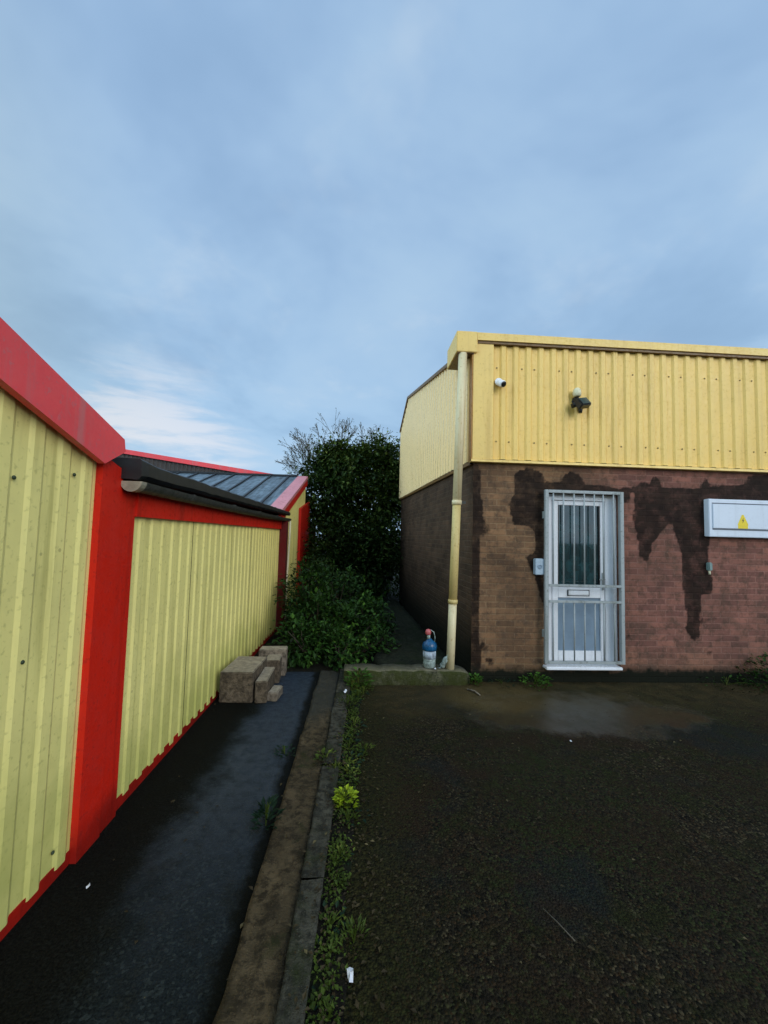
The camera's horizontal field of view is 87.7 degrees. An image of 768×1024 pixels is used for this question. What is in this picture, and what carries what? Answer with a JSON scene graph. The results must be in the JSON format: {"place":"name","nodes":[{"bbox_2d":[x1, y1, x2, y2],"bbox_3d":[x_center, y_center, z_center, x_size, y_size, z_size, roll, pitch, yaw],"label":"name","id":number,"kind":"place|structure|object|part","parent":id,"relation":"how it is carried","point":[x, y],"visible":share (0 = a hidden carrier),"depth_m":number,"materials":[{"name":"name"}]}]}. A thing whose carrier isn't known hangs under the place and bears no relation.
{"place":"outdoors","nodes":[
{"label":"outdoors","id":0,"kind":"place"},
{"bbox_2d":[0,672,319,1023],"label":"path","id":1,"kind":"structure","parent":0,"point":[66,938],"depth_m":1.77,"materials":[{"name":"grey asphalt"}]},
{"bbox_2d":[0,317,135,940],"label":"yellow shed","id":2,"kind":"structure","parent":1,"relation":"on","point":[67,509],"depth_m":1.77,"materials":[{"name":"paint"}]},
{"bbox_2d":[112,457,290,810],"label":"yellow shed","id":3,"kind":"structure","parent":1,"relation":"on","point":[210,566],"depth_m":3.09,"materials":[{"name":"paint"}]},
{"bbox_2d":[219,656,266,702],"bbox_3d":[-1.403,1.670,4.025,0.315,0.285,0.515,2,-4,-1],"label":"concrete block","id":4,"kind":"object","parent":1,"relation":"on","point":[239,675],"depth_m":3.78,"materials":[{"name":"grey concrete"}]},
{"bbox_2d":[255,667,274,702],"bbox_3d":[-1.182,1.714,3.986,0.116,0.204,0.435,2,-4,-5],"label":"concrete block","id":5,"kind":"object","parent":1,"relation":"on","point":[264,682],"depth_m":3.79,"materials":[{"name":"grey concrete"}]},
{"bbox_2d":[249,794,285,829],"bbox_3d":[-0.636,1.647,2.199,0.192,0.150,0.200,2,-4,-3],"label":"dark fern","id":6,"kind":"object","parent":1,"relation":"on","point":[268,813],"visible":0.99,"depth_m":2.21,"materials":[{"name":"green plant"}]},
{"bbox_2d":[259,646,287,675],"bbox_3d":[-1.268,1.703,4.579,0.306,0.294,0.164,2,-4,-6],"label":"concrete block","id":7,"kind":"object","parent":1,"relation":"on","point":[265,651],"depth_m":4.52,"materials":[{"name":"grey concrete"}]},
{"bbox_2d":[267,685,282,701],"bbox_3d":[-1.065,1.773,3.915,0.103,0.084,0.203,1,-4,3],"label":"concrete block","id":8,"kind":"object","parent":1,"relation":"on","point":[275,692],"depth_m":3.85,"materials":[{"name":"grey concrete"}]},
{"bbox_2d":[274,744,294,757],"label":"path weed","id":9,"kind":"object","parent":1,"relation":"on","point":[283,750],"visible":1,"depth_m":2.91,"materials":[{"name":"green plant"}]},
{"bbox_2d":[118,449,310,497],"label":"building","id":10,"kind":"structure","parent":0,"point":[168,463],"depth_m":11.63,"materials":[{"name":"red paint"}]},
{"bbox_2d":[267,654,281,682],"bbox_3d":[-1.216,1.718,4.400,0.160,0.244,0.245,2,-4,-8],"label":"concrete block","id":11,"kind":"object","parent":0,"point":[274,660],"depth_m":4.30,"materials":[{"name":"grey concrete"}]},
{"bbox_2d":[254,584,454,671],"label":"soil","id":12,"kind":"structure","parent":0,"point":[318,667],"depth_m":5.31,"materials":[{"name":"brown soil"}]},
{"bbox_2d":[166,470,315,616],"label":"gabled shed","id":13,"kind":"structure","parent":12,"relation":"on","point":[285,492],"depth_m":8.50,"materials":[{"name":"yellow metal"}]},
{"bbox_2d":[285,554,362,624],"bbox_3d":[-1.083,1.418,7.377,1.592,1.349,1.462,2,-4,-3],"label":"bramble shrub","id":14,"kind":"object","parent":12,"relation":"on","point":[318,560],"visible":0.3,"depth_m":7.33,"materials":[{"name":"green plant"}]},
{"bbox_2d":[267,561,401,670],"bbox_3d":[-0.693,1.372,5.885,2.043,1.282,2.524,2,-4,-3],"label":"bramble shrub","id":15,"kind":"object","parent":12,"relation":"on","point":[329,631],"visible":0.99,"depth_m":5.37,"materials":[{"name":"green plant"}]},
{"bbox_2d":[275,412,395,540],"bbox_3d":[-1.370,-0.194,11.115,3.554,4.888,2.885,2,-4,-3],"label":"twiggy tree","id":16,"kind":"object","parent":12,"relation":"on","point":[307,448],"visible":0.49,"depth_m":10.72,"materials":[{"name":"brown plant"}]},
{"bbox_2d":[283,428,401,599],"bbox_3d":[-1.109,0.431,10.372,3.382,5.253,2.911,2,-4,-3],"label":"evergreen tree","id":17,"kind":"object","parent":12,"relation":"on","point":[332,476],"visible":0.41,"depth_m":9.96,"materials":[{"name":"green plant"}]},
{"bbox_2d":[293,482,402,606],"bbox_3d":[-0.741,0.972,9.298,3.274,3.444,1.985,3,-4,-25],"label":"overgrown bush","id":18,"kind":"object","parent":12,"relation":"on","point":[374,564],"visible":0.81,"depth_m":9.14,"materials":[{"name":"green plant"}]},
{"bbox_2d":[0,0,767,533],"label":"sky","id":19,"kind":"structure","parent":0,"point":[226,226],"materials":[{"name":"blue"}]},
{"bbox_2d":[183,537,619,879],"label":"ground","id":20,"kind":"structure","parent":0,"point":[323,764],"depth_m":4.19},
{"bbox_2d":[212,670,339,1023],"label":"path edging","id":21,"kind":"object","parent":20,"relation":"on","point":[253,979],"visible":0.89,"depth_m":1.78,"materials":[{"name":"concrete"}]},
{"bbox_2d":[274,878,322,1023],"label":"kerb","id":22,"kind":"structure","parent":20,"relation":"on","point":[297,972],"depth_m":1.49,"materials":[{"name":"concrete"}]},
{"bbox_2d":[301,766,338,882],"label":"kerb","id":23,"kind":"structure","parent":20,"relation":"on","point":[322,814],"depth_m":2.16,"materials":[{"name":"concrete"}]},
{"bbox_2d":[322,708,346,763],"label":"kerb","id":24,"kind":"structure","parent":20,"relation":"on","point":[335,724],"depth_m":3.14,"materials":[{"name":"concrete"}]},
{"bbox_2d":[333,669,349,707],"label":"kerb","id":25,"kind":"structure","parent":20,"relation":"on","point":[339,689],"depth_m":4.03,"materials":[{"name":"concrete"}]},
{"bbox_2d":[399,331,767,682],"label":"workshop unit","id":26,"kind":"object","parent":20,"relation":"on","point":[597,505],"visible":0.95,"depth_m":4.72,"materials":[{"name":"brick"}]},
{"bbox_2d":[495,378,505,386],"bbox_3d":[1.359,-1.503,4.640,0.088,0.131,0.131,3,-4,-27],"label":"security camera","id":27,"kind":"object","parent":26,"relation":"attached to","point":[499,382],"visible":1,"depth_m":4.61,"materials":[{"name":"white plastic"}]},
{"bbox_2d":[533,558,543,574],"bbox_3d":[1.771,0.625,4.580,0.100,0.182,0.072,2,-4,-3],"label":"control box","id":28,"kind":"object","parent":26,"relation":"attached to","point":[538,566],"visible":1,"depth_m":4.55,"materials":[{"name":"white plastic"}]},
{"bbox_2d":[571,387,590,412],"bbox_3d":[2.282,-1.304,4.663,0.222,0.306,0.178,-2,-5,41],"label":"floodlight","id":29,"kind":"object","parent":26,"relation":"attached to","point":[580,404],"visible":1,"depth_m":4.63,"materials":[{"name":"black plastic"}]},
{"bbox_3d":[2.309,0.773,4.696,0.872,1.955,0.119,2,-4,-3],"label":"door","id":30,"kind":"part","parent":26,"relation":"part of","materials":[{"name":"white plastic"}]},
{"bbox_2d":[706,562,711,574],"bbox_3d":[3.833,0.666,4.713,0.047,0.141,0.049,2,-4,-3],"label":"wall fitting","id":31,"kind":"object","parent":26,"relation":"attached to","point":[709,567],"depth_m":4.70,"materials":[{"name":"white plastic"}]},
{"bbox_2d":[704,499,767,537],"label":"electrical box","id":32,"kind":"object","parent":26,"relation":"attached to","point":[736,518],"visible":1,"depth_m":4.71,"materials":[{"name":"white plastic"}]},
{"bbox_2d":[374,592,445,664],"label":"alley path","id":33,"kind":"structure","parent":0,"point":[412,636],"depth_m":5.72,"materials":[{"name":"concrete"}]},
{"bbox_2d":[343,681,767,1023],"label":"yard","id":34,"kind":"structure","parent":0,"point":[650,824],"depth_m":2.04,"materials":[{"name":"grey asphalt"}]},
{"bbox_2d":[304,684,360,1023],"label":"kerb joint","id":35,"kind":"object","parent":34,"relation":"on","point":[347,867],"visible":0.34,"depth_m":1.71,"materials":[{"name":"soil"}]},
{"bbox_2d":[312,983,336,1015],"bbox_3d":[-0.218,1.671,1.374,0.112,0.018,0.106,2,-4,-8],"label":"kerb weed","id":36,"kind":"object","parent":35,"relation":"on","point":[313,987],"visible":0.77,"depth_m":1.37,"materials":[{"name":"green plant"}]},
{"bbox_2d":[313,747,336,765],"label":"kerb weed","id":37,"kind":"object","parent":35,"relation":"on","point":[323,751],"visible":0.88,"depth_m":2.83,"materials":[{"name":"green plant"}]},
{"bbox_2d":[316,999,339,1023],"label":"kerb weed","id":38,"kind":"object","parent":35,"relation":"on","point":[326,1003],"visible":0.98,"depth_m":1.32,"materials":[{"name":"green plant"}]},
{"bbox_2d":[313,931,343,968],"bbox_3d":[-0.229,1.679,1.536,0.156,0.024,0.157,2,-4,-4],"label":"kerb weed","id":39,"kind":"object","parent":35,"relation":"on","point":[331,935],"visible":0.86,"depth_m":1.54,"materials":[{"name":"green plant"}]},
{"bbox_2d":[321,943,338,963],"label":"kerb weed","id":40,"kind":"object","parent":35,"relation":"on","point":[325,950],"visible":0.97,"depth_m":1.52,"materials":[{"name":"green plant"}]},
{"bbox_2d":[318,866,344,889],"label":"kerb weed","id":41,"kind":"object","parent":35,"relation":"on","point":[331,879],"visible":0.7,"depth_m":1.85,"materials":[{"name":"green plant"}]},
{"bbox_2d":[318,900,349,943],"bbox_3d":[-0.224,1.679,1.639,0.180,0.041,0.191,1,-4,13],"label":"kerb weed","id":42,"kind":"object","parent":35,"relation":"on","point":[339,912],"visible":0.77,"depth_m":1.65,"materials":[{"name":"green plant"}]},
{"bbox_2d":[327,852,342,870],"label":"kerb weed","id":43,"kind":"object","parent":35,"relation":"on","point":[333,859],"visible":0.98,"depth_m":1.93,"materials":[{"name":"green plant"}]},
{"bbox_2d":[326,760,343,771],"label":"kerb weed","id":44,"kind":"object","parent":35,"relation":"on","point":[339,764],"visible":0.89,"depth_m":2.71,"materials":[{"name":"green plant"}]},
{"bbox_2d":[305,684,365,1023],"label":"moss","id":45,"kind":"object","parent":35,"relation":"on","point":[312,1002],"visible":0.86,"depth_m":1.65,"materials":[{"name":"green plant"}]},
{"bbox_2d":[328,843,351,862],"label":"kerb weed","id":46,"kind":"object","parent":35,"relation":"on","point":[337,846],"visible":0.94,"depth_m":2.00,"materials":[{"name":"green plant"}]},
{"bbox_2d":[337,875,348,888],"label":"kerb weed","id":47,"kind":"object","parent":35,"relation":"on","point":[342,882],"visible":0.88,"depth_m":1.83,"materials":[{"name":"green plant"}]},
{"bbox_2d":[334,731,354,744],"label":"kerb weed","id":48,"kind":"object","parent":35,"relation":"on","point":[343,736],"visible":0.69,"depth_m":3.11,"materials":[{"name":"green plant"}]},
{"bbox_2d":[331,783,358,808],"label":"bright weed","id":49,"kind":"object","parent":35,"relation":"on","point":[340,793],"visible":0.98,"depth_m":2.36,"materials":[{"name":"green plant"}]},
{"bbox_2d":[337,774,356,791],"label":"kerb weed","id":50,"kind":"object","parent":35,"relation":"on","point":[339,779],"visible":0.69,"depth_m":2.56,"materials":[{"name":"green plant"}]},
{"bbox_2d":[337,807,358,826],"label":"kerb weed","id":51,"kind":"object","parent":35,"relation":"on","point":[348,811],"visible":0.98,"depth_m":2.25,"materials":[{"name":"green plant"}]},
{"bbox_2d":[338,693,357,706],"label":"kerb weed","id":52,"kind":"object","parent":35,"relation":"on","point":[347,699],"visible":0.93,"depth_m":3.73,"materials":[{"name":"green plant"}]},
{"bbox_2d":[338,761,359,781],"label":"kerb weed","id":53,"kind":"object","parent":35,"relation":"on","point":[353,767],"visible":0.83,"depth_m":2.71,"materials":[{"name":"green plant"}]},
{"bbox_2d":[335,750,364,771],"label":"kerb weed","id":54,"kind":"object","parent":35,"relation":"on","point":[359,761],"visible":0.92,"depth_m":2.81,"materials":[{"name":"green plant"}]},
{"bbox_2d":[341,797,360,809],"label":"kerb weed","id":55,"kind":"object","parent":35,"relation":"on","point":[350,803],"visible":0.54,"depth_m":2.36,"materials":[{"name":"green plant"}]},
{"bbox_2d":[343,707,358,719],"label":"kerb weed","id":56,"kind":"object","parent":35,"relation":"on","point":[352,711],"visible":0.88,"depth_m":3.59,"materials":[{"name":"green plant"}]},
{"bbox_2d":[339,738,364,759],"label":"kerb weed","id":57,"kind":"object","parent":35,"relation":"on","point":[357,740],"visible":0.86,"depth_m":2.98,"materials":[{"name":"green plant"}]},
{"bbox_2d":[342,721,366,735],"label":"kerb weed","id":58,"kind":"object","parent":35,"relation":"on","point":[354,728],"visible":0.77,"depth_m":3.30,"materials":[{"name":"green plant"}]},
{"bbox_2d":[349,717,360,726],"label":"kerb weed","id":59,"kind":"object","parent":35,"relation":"on","point":[355,720],"visible":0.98,"depth_m":3.39,"materials":[{"name":"green plant"}]},
{"bbox_2d":[350,777,359,785],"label":"kerb weed","id":60,"kind":"object","parent":35,"relation":"on","point":[357,779],"visible":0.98,"depth_m":2.58,"materials":[{"name":"green plant"}]},
{"bbox_2d":[342,807,369,826],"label":"kerb weed","id":61,"kind":"object","parent":35,"relation":"on","point":[364,820],"visible":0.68,"depth_m":2.28,"materials":[{"name":"green plant"}]},
{"bbox_2d":[344,747,367,761],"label":"kerb weed","id":62,"kind":"object","parent":35,"relation":"on","point":[357,753],"visible":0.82,"depth_m":2.92,"materials":[{"name":"green plant"}]},
{"bbox_2d":[351,688,363,697],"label":"kerb weed","id":63,"kind":"object","parent":35,"relation":"on","point":[357,692],"visible":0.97,"depth_m":3.96,"materials":[{"name":"green plant"}]},
{"bbox_2d":[344,667,374,689],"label":"leafy weed","id":64,"kind":"object","parent":35,"relation":"on","point":[349,673],"visible":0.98,"depth_m":4.22,"materials":[{"name":"green plant"}]},
{"bbox_2d":[350,690,369,700],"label":"kerb weed","id":65,"kind":"object","parent":35,"relation":"on","point":[367,693],"visible":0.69,"depth_m":3.98,"materials":[{"name":"green plant"}]},
{"bbox_2d":[347,967,352,982],"bbox_3d":[-0.122,1.660,1.436,0.024,0.017,0.050,2,-4,-3],"label":"paper scrap","id":66,"kind":"object","parent":34,"relation":"on","point":[350,973],"visible":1,"depth_m":1.44,"materials":[{"name":"white paper"}]},
{"bbox_2d":[337,914,370,952],"bbox_3d":[-0.117,1.652,1.566,0.130,0.083,0.131,1,-4,5],"label":"kerb weed","id":67,"kind":"object","parent":34,"relation":"on","point":[349,926],"visible":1,"depth_m":1.59,"materials":[{"name":"green plant"}]},
{"bbox_2d":[355,741,375,754],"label":"kerb weed","id":68,"kind":"object","parent":34,"relation":"on","point":[366,748],"visible":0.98,"depth_m":2.97,"materials":[{"name":"green plant"}]},
{"bbox_2d":[344,663,469,685],"bbox_3d":[0.254,1.807,4.440,1.390,0.172,0.227,2,-4,-3],"label":"concrete ledge","id":69,"kind":"object","parent":34,"relation":"on","point":[399,674],"visible":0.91,"depth_m":4.35,"materials":[{"name":"grey concrete"}]},
{"bbox_2d":[422,629,436,668],"bbox_3d":[0.510,1.525,4.485,0.164,0.418,0.164,2,-4,-3],"label":"spray bottle","id":70,"kind":"object","parent":69,"relation":"on","point":[429,646],"visible":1,"depth_m":4.43,"materials":[{"name":"blue plastic"}]},
{"bbox_2d":[440,654,447,667],"bbox_3d":[0.675,1.660,4.463,0.111,0.166,0.069,0,-4,22],"label":"crushed bottle","id":71,"kind":"object","parent":69,"relation":"on","point":[443,663],"visible":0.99,"depth_m":4.44,"materials":[{"name":"clear plastic"}]},
{"bbox_2d":[96,681,767,1023],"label":"leaf litter","id":72,"kind":"object","parent":34,"relation":"on","point":[356,1004],"visible":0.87,"depth_m":1.76,"materials":[{"name":"plant"}]},
{"bbox_2d":[468,673,483,685],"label":"leafy weed","id":73,"kind":"object","parent":34,"relation":"on","point":[476,678],"visible":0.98,"depth_m":4.42,"materials":[{"name":"green plant"}]},
{"bbox_2d":[488,677,514,686],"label":"leafy weed","id":74,"kind":"object","parent":34,"relation":"on","point":[502,681],"visible":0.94,"depth_m":4.43,"materials":[{"name":"green plant"}]},
{"bbox_2d":[518,672,553,690],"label":"leafy weed","id":75,"kind":"object","parent":34,"relation":"on","point":[545,681],"visible":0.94,"depth_m":4.43,"materials":[{"name":"green plant"}]},
{"bbox_2d":[543,908,574,941],"bbox_3d":[0.727,1.716,1.667,0.006,0.008,0.155,3,-4,-28],"label":"stick","id":76,"kind":"object","parent":34,"relation":"on","point":[559,924],"visible":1,"depth_m":1.66,"materials":[{"name":"wood"}]},
{"bbox_2d":[697,675,766,695],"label":"weeds","id":77,"kind":"object","parent":34,"relation":"on","point":[730,676],"visible":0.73,"depth_m":4.52,"materials":[{"name":"green plant"}]},
{"bbox_2d":[736,651,767,689],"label":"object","id":78,"kind":"object","parent":34,"relation":"on","point":[759,669],"visible":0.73,"depth_m":4.60,"materials":[{"name":"green plant"}]}
]}

